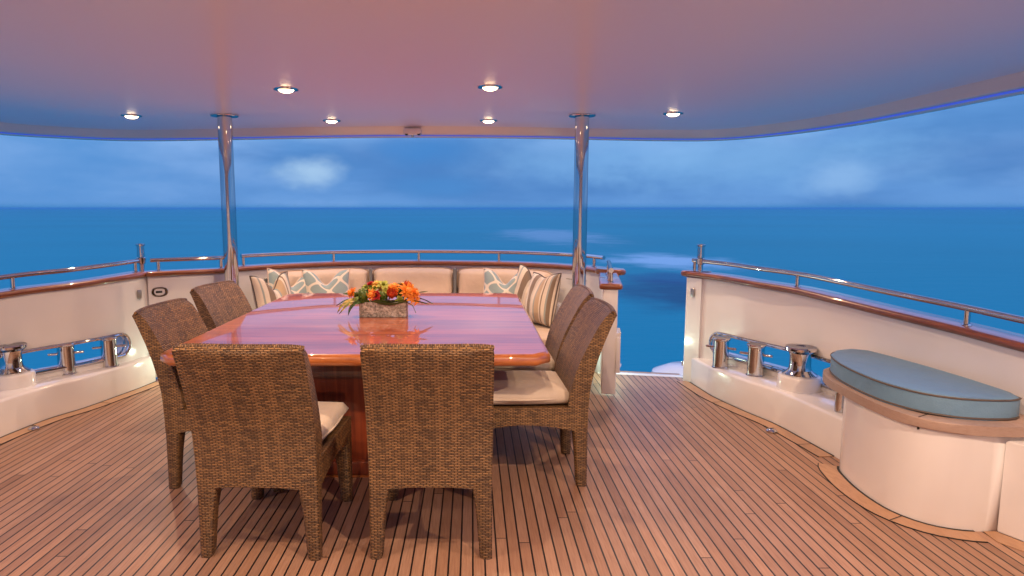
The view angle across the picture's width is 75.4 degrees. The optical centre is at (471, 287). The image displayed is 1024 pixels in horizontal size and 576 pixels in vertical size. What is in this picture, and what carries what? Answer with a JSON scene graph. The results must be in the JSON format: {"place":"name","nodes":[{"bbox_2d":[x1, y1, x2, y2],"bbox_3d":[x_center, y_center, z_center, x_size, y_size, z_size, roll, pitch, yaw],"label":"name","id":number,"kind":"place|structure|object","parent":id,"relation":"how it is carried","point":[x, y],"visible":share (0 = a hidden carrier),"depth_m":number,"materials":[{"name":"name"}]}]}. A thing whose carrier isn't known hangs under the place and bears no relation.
{"place":"outdoors","nodes":[
{"label":"outdoors","id":0,"kind":"place"},
{"bbox_2d":[0,372,1023,575],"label":"deck","id":1,"kind":"structure","parent":0,"point":[682,480],"depth_m":3.15,"materials":[{"name":"brown wood"}]},
{"bbox_2d":[0,271,155,436],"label":"bulwark","id":2,"kind":"object","parent":1,"relation":"on","point":[39,317],"visible":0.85,"depth_m":4.85,"materials":[{"name":"white paint"}]},
{"bbox_2d":[0,342,36,390],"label":"capstan","id":3,"kind":"object","parent":2,"relation":"on","point":[16,372],"visible":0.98,"depth_m":4.47,"materials":[{"name":"silver metal"}]},
{"bbox_2d":[47,343,83,374],"bbox_3d":[-3.005,0.519,4.898,0.202,0.237,0.134,0,7,2],"label":"bollard","id":4,"kind":"object","parent":2,"relation":"on","point":[65,353],"visible":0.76,"depth_m":4.86,"materials":[{"name":"silver metal"}]},
{"bbox_2d":[0,244,145,289],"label":"handrail","id":5,"kind":"object","parent":2,"relation":"on","point":[140,259],"visible":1,"depth_m":4.98,"materials":[{"name":"silver metal"}]},
{"bbox_2d":[92,336,124,367],"bbox_3d":[-2.830,0.494,5.157,0.134,0.237,0.202,4,8,28],"label":"bollard","id":6,"kind":"object","parent":2,"relation":"on","point":[108,346],"visible":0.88,"depth_m":5.11,"materials":[{"name":"silver metal"}]},
{"bbox_2d":[146,256,223,376],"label":"gate","id":7,"kind":"structure","parent":2,"relation":"attached to","point":[164,285],"depth_m":5.59,"materials":[{"name":"white paint"}]},
{"bbox_2d":[0,381,158,444],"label":"deck margin","id":8,"kind":"object","parent":1,"relation":"on","point":[16,434],"visible":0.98,"depth_m":4.71,"materials":[{"name":"brown wood"}]},
{"bbox_2d":[28,425,39,429],"bbox_3d":[-2.890,0.917,4.362,0.068,0.023,0.068,-1,7,-9],"label":"deck filler","id":9,"kind":"object","parent":8,"relation":"on","point":[34,427],"visible":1,"depth_m":4.35,"materials":[{"name":"silver metal"}]},
{"bbox_2d":[132,298,284,491],"bbox_3d":[-1.340,0.549,3.617,0.767,0.940,0.512,0,7,4],"label":"wicker chair","id":10,"kind":"object","parent":1,"relation":"on","point":[163,326],"visible":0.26,"depth_m":3.41,"materials":[{"name":"brown wicker"}]},
{"bbox_2d":[190,280,251,330],"bbox_3d":[-1.429,0.440,4.518,0.767,0.940,0.512,1,7,10],"label":"wicker chair","id":11,"kind":"object","parent":1,"relation":"on","point":[219,303],"visible":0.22,"depth_m":4.47,"materials":[{"name":"brown wicker"}]},
{"bbox_2d":[210,113,238,284],"bbox_3d":[-2.010,-0.312,5.502,0.216,2.199,0.216,0,7,0],"label":"support post","id":12,"kind":"object","parent":1,"relation":"on","point":[227,187],"visible":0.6,"depth_m":5.41,"materials":[{"name":"silver metal"}]},
{"bbox_2d":[171,343,352,560],"bbox_3d":[-0.872,0.635,2.912,0.512,0.940,0.767,0,7,3],"label":"wicker chair","id":13,"kind":"object","parent":1,"relation":"on","point":[261,417],"visible":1,"depth_m":2.66,"materials":[{"name":"brown wicker"}]},
{"bbox_2d":[160,293,550,476],"bbox_3d":[-0.572,0.553,4.378,1.914,0.750,2.344,0,7,0],"label":"dining table","id":14,"kind":"object","parent":1,"relation":"on","point":[324,332],"visible":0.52,"depth_m":3.75,"materials":[{"name":"brown wood"}]},
{"bbox_2d":[336,280,432,316],"bbox_3d":[-0.565,0.059,4.338,0.621,0.240,0.323,0,7,0],"label":"flower arrangement","id":15,"kind":"object","parent":14,"relation":"on","point":[379,304],"visible":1,"depth_m":4.25,"materials":[{"name":"orange plant"}]},
{"bbox_2d":[279,267,552,344],"bbox_3d":[-0.553,0.314,5.863,2.754,0.868,1.585,0,7,0],"label":"sofa","id":16,"kind":"object","parent":1,"relation":"on","point":[443,280],"visible":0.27,"depth_m":6.48,"materials":[{"name":"beige fabric"}]},
{"bbox_2d":[249,271,291,308],"bbox_3d":[-1.731,0.093,5.773,0.171,0.448,0.448,-10,1,29],"label":"throw pillow","id":17,"kind":"object","parent":16,"relation":"on","point":[263,292],"visible":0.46,"depth_m":5.64,"materials":[{"name":"fabric"}]},
{"bbox_2d":[267,268,306,293],"bbox_3d":[-1.670,0.061,6.072,0.448,0.448,0.171,7,-15,-36],"label":"throw pillow","id":18,"kind":"object","parent":16,"relation":"on","point":[299,286],"visible":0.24,"depth_m":6.03,"materials":[{"name":"fabric"}]},
{"bbox_2d":[301,268,349,292],"bbox_3d":[-1.360,0.043,6.180,0.448,0.448,0.171,-1,-7,-12],"label":"throw pillow","id":19,"kind":"object","parent":16,"relation":"on","point":[337,283],"visible":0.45,"depth_m":6.14,"materials":[{"name":"fabric"}]},
{"bbox_2d":[483,268,529,293],"bbox_3d":[0.310,0.037,6.229,0.448,0.448,0.172,2,-7,16],"label":"throw pillow","id":20,"kind":"object","parent":16,"relation":"on","point":[493,283],"visible":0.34,"depth_m":6.20,"materials":[{"name":"fabric"}]},
{"bbox_2d":[514,264,548,306],"bbox_3d":[0.560,0.043,6.099,0.448,0.448,0.172,19,2,32],"label":"throw pillow","id":21,"kind":"object","parent":16,"relation":"on","point":[524,276],"visible":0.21,"depth_m":6.10,"materials":[{"name":"fabric"}]},
{"bbox_2d":[525,272,561,327],"bbox_3d":[0.600,0.095,5.672,0.172,0.468,0.468,12,-3,-24],"label":"throw pillow","id":22,"kind":"object","parent":16,"relation":"on","point":[542,298],"visible":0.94,"depth_m":5.53,"materials":[{"name":"fabric"}]},
{"bbox_2d":[360,344,494,559],"bbox_3d":[-0.170,0.635,2.912,0.512,0.940,0.767,0,7,0],"label":"wicker chair","id":23,"kind":"object","parent":1,"relation":"on","point":[429,414],"visible":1,"depth_m":2.65,"materials":[{"name":"brown wicker"}]},
{"bbox_2d":[238,260,625,372],"bbox_3d":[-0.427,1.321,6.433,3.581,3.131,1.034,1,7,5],"label":"bulwark","id":24,"kind":"object","parent":1,"relation":"on","point":[564,269],"visible":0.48,"depth_m":6.28,"materials":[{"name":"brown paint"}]},
{"bbox_2d":[240,250,605,266],"bbox_3d":[-0.444,-0.286,6.270,3.284,0.110,0.780,0,7,4],"label":"handrail","id":25,"kind":"object","parent":24,"relation":"on","point":[418,252],"visible":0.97,"depth_m":6.49,"materials":[{"name":"silver metal"}]},
{"bbox_2d":[598,260,622,393],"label":"gate","id":26,"kind":"structure","parent":24,"relation":"attached to","point":[610,285],"depth_m":4.65,"materials":[{"name":"white paint"}]},
{"bbox_2d":[494,284,593,431],"bbox_3d":[0.385,0.461,4.348,0.767,0.940,0.512,0,7,-1],"label":"wicker chair","id":27,"kind":"object","parent":1,"relation":"on","point":[577,298],"visible":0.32,"depth_m":4.26,"materials":[{"name":"brown wicker"}]},
{"bbox_2d":[493,297,616,486],"bbox_3d":[0.370,0.545,3.654,0.767,0.940,0.512,0,7,-2],"label":"wicker chair","id":28,"kind":"object","parent":1,"relation":"on","point":[559,397],"visible":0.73,"depth_m":3.44,"materials":[{"name":"brown wicker"}]},
{"bbox_2d":[554,302,592,385],"bbox_3d":[0.902,0.468,5.707,0.295,0.600,0.740,0,7,0],"label":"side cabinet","id":29,"kind":"object","parent":1,"relation":"on","point":[558,305],"visible":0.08,"depth_m":5.87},
{"bbox_2d":[569,113,595,287],"bbox_3d":[0.895,-0.312,5.502,0.216,2.199,0.216,0,7,0],"label":"support post","id":30,"kind":"object","parent":1,"relation":"on","point":[581,151],"visible":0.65,"depth_m":5.41,"materials":[{"name":"silver metal"}]},
{"bbox_2d":[598,372,682,377],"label":"gateway sill","id":31,"kind":"structure","parent":1,"relation":"on","point":[648,374],"depth_m":5.76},
{"bbox_2d":[620,371,679,374],"bbox_3d":[1.486,0.752,5.832,0.665,0.004,0.109,1,7,12],"label":"deck margin","id":32,"kind":"object","parent":1,"relation":"on","point":[650,372],"visible":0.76,"depth_m":5.86,"materials":[{"name":"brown wood"}]},
{"bbox_2d":[677,381,833,456],"bbox_3d":[1.921,0.886,4.725,0.157,0.005,1.739,-1,7,-11],"label":"deck margin","id":33,"kind":"object","parent":1,"relation":"on","point":[812,448],"visible":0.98,"depth_m":4.51,"materials":[{"name":"brown wood"}]},
{"bbox_2d":[766,428,777,432],"bbox_3d":[1.955,0.923,4.312,0.068,0.023,0.068,-2,7,-18],"label":"deck filler","id":34,"kind":"object","parent":1,"relation":"on","point":[771,430],"visible":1,"depth_m":4.29,"materials":[{"name":"silver metal"}]},
{"bbox_2d":[651,270,1023,458],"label":"bulwark","id":35,"kind":"object","parent":1,"relation":"on","point":[781,315],"visible":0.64,"depth_m":4.37,"materials":[{"name":"white paint"}]},
{"bbox_2d":[706,336,736,368],"bbox_3d":[1.930,0.497,5.127,0.134,0.237,0.202,-3,7,-21],"label":"bollard","id":36,"kind":"object","parent":35,"relation":"on","point":[721,347],"visible":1,"depth_m":5.08,"materials":[{"name":"silver metal"}]},
{"bbox_2d":[740,342,772,376],"bbox_3d":[2.085,0.524,4.858,0.134,0.237,0.202,-3,7,-21],"label":"bollard","id":37,"kind":"object","parent":35,"relation":"on","point":[755,353],"visible":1,"depth_m":4.81,"materials":[{"name":"silver metal"}]},
{"bbox_2d":[776,344,821,393],"bbox_3d":[2.215,0.536,4.467,0.276,0.297,0.276,0,7,0],"label":"capstan","id":38,"kind":"object","parent":35,"relation":"on","point":[798,375],"visible":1,"depth_m":4.40,"materials":[{"name":"silver metal"}]},
{"bbox_2d":[692,244,1023,325],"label":"handrail","id":39,"kind":"object","parent":35,"relation":"on","point":[700,260],"visible":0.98,"depth_m":4.04,"materials":[{"name":"silver metal"}]},
{"bbox_2d":[818,463,987,542],"bbox_3d":[2.030,1.057,3.309,0.296,0.005,0.944,-2,7,-14],"label":"deck margin","id":40,"kind":"object","parent":1,"relation":"on","point":[835,477],"visible":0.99,"depth_m":3.16,"materials":[{"name":"brown wood"}]},
{"bbox_2d":[823,367,1023,531],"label":"locker seat","id":41,"kind":"object","parent":1,"relation":"on","point":[937,470],"visible":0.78,"depth_m":3.04,"materials":[{"name":"white plastic"}]},
{"bbox_2d":[829,349,1021,420],"bbox_3d":[2.259,0.483,3.509,0.491,0.102,1.090,0,7,0],"label":"seat cushion","id":42,"kind":"object","parent":41,"relation":"on","point":[902,383],"visible":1,"depth_m":3.21,"materials":[{"name":"blue fabric"}]},
{"bbox_2d":[983,531,1023,551],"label":"deck margin","id":43,"kind":"object","parent":1,"relation":"on","point":[998,537],"visible":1,"depth_m":2.90,"materials":[{"name":"brown wood"}]},
{"bbox_2d":[997,441,1023,541],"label":"side locker","id":44,"kind":"object","parent":1,"relation":"on","point":[1011,517],"visible":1,"depth_m":2.91,"materials":[{"name":"white paint"}]},
{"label":"cabin wall","id":45,"kind":"structure","parent":1,"relation":"on","visible":0},
{"bbox_2d":[0,0,1023,129],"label":"ceiling","id":46,"kind":"structure","parent":45,"relation":"attached to","point":[609,64],"depth_m":3.37,"materials":[{"name":"paint"}]},
{"bbox_2d":[120,114,141,118],"bbox_3d":[-2.730,-1.372,5.304,0.160,0.028,0.160,0,7,0],"label":"ceiling light","id":47,"kind":"object","parent":46,"relation":"attached to","point":[131,116],"visible":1,"depth_m":5.27,"materials":[{"name":"white glass"}]},
{"bbox_2d":[273,87,298,92],"bbox_3d":[-1.200,-1.274,4.268,0.160,0.028,0.160,0,7,0],"label":"ceiling light","id":48,"kind":"object","parent":46,"relation":"attached to","point":[286,89],"visible":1,"depth_m":4.23,"materials":[{"name":"white glass"}]},
{"bbox_2d":[322,119,340,122],"bbox_3d":[-1.230,-1.458,5.797,0.160,0.028,0.160,0,7,0],"label":"ceiling light","id":49,"kind":"object","parent":46,"relation":"attached to","point":[331,120],"visible":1,"depth_m":5.76,"materials":[{"name":"white glass"}]},
{"bbox_2d":[479,119,497,122],"bbox_3d":[0.145,-1.458,5.797,0.160,0.028,0.160,0,7,0],"label":"ceiling light","id":50,"kind":"object","parent":46,"relation":"attached to","point":[488,120],"visible":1,"depth_m":5.76,"materials":[{"name":"white glass"}]},
{"bbox_2d":[478,85,502,90],"bbox_3d":[0.115,-1.264,4.189,0.160,0.028,0.160,0,7,0],"label":"ceiling light","id":51,"kind":"object","parent":46,"relation":"attached to","point":[489,87],"visible":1,"depth_m":4.16,"materials":[{"name":"white glass"}]},
{"bbox_2d":[0,71,1023,140],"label":"ceiling lip","id":52,"kind":"object","parent":46,"relation":"attached to","point":[1006,83],"visible":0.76,"depth_m":6.17,"materials":[{"name":"paint"}]},
{"bbox_2d":[403,128,421,137],"bbox_3d":[-0.560,-1.463,6.245,0.170,0.085,0.090,0,7,0],"label":"ceiling sensor","id":53,"kind":"object","parent":52,"relation":"attached to","point":[412,132],"visible":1,"depth_m":6.20,"materials":[{"name":"beige paint"}]},
{"bbox_2d":[0,88,1023,139],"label":"light strip","id":54,"kind":"object","parent":52,"relation":"attached to","point":[978,98],"visible":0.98,"depth_m":6.11,"materials":[{"name":"blue"}]},
{"bbox_2d":[663,112,683,116],"bbox_3d":[1.576,-1.359,5.184,0.160,0.028,0.160,0,7,0],"label":"ceiling light","id":55,"kind":"object","parent":46,"relation":"attached to","point":[672,114],"visible":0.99,"depth_m":5.14,"materials":[{"name":"white glass"}]},
{"bbox_2d":[0,208,1023,378],"bbox_3d":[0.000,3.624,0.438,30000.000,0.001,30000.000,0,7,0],"label":"sea","id":56,"kind":"structure","parent":0,"point":[972,256],"depth_m":66.62,"materials":[{"name":"liquid"}]},
{"bbox_2d":[0,94,1023,207],"label":"sky","id":57,"kind":"structure","parent":0,"point":[968,156],"materials":[{"name":"blue"}]}
]}

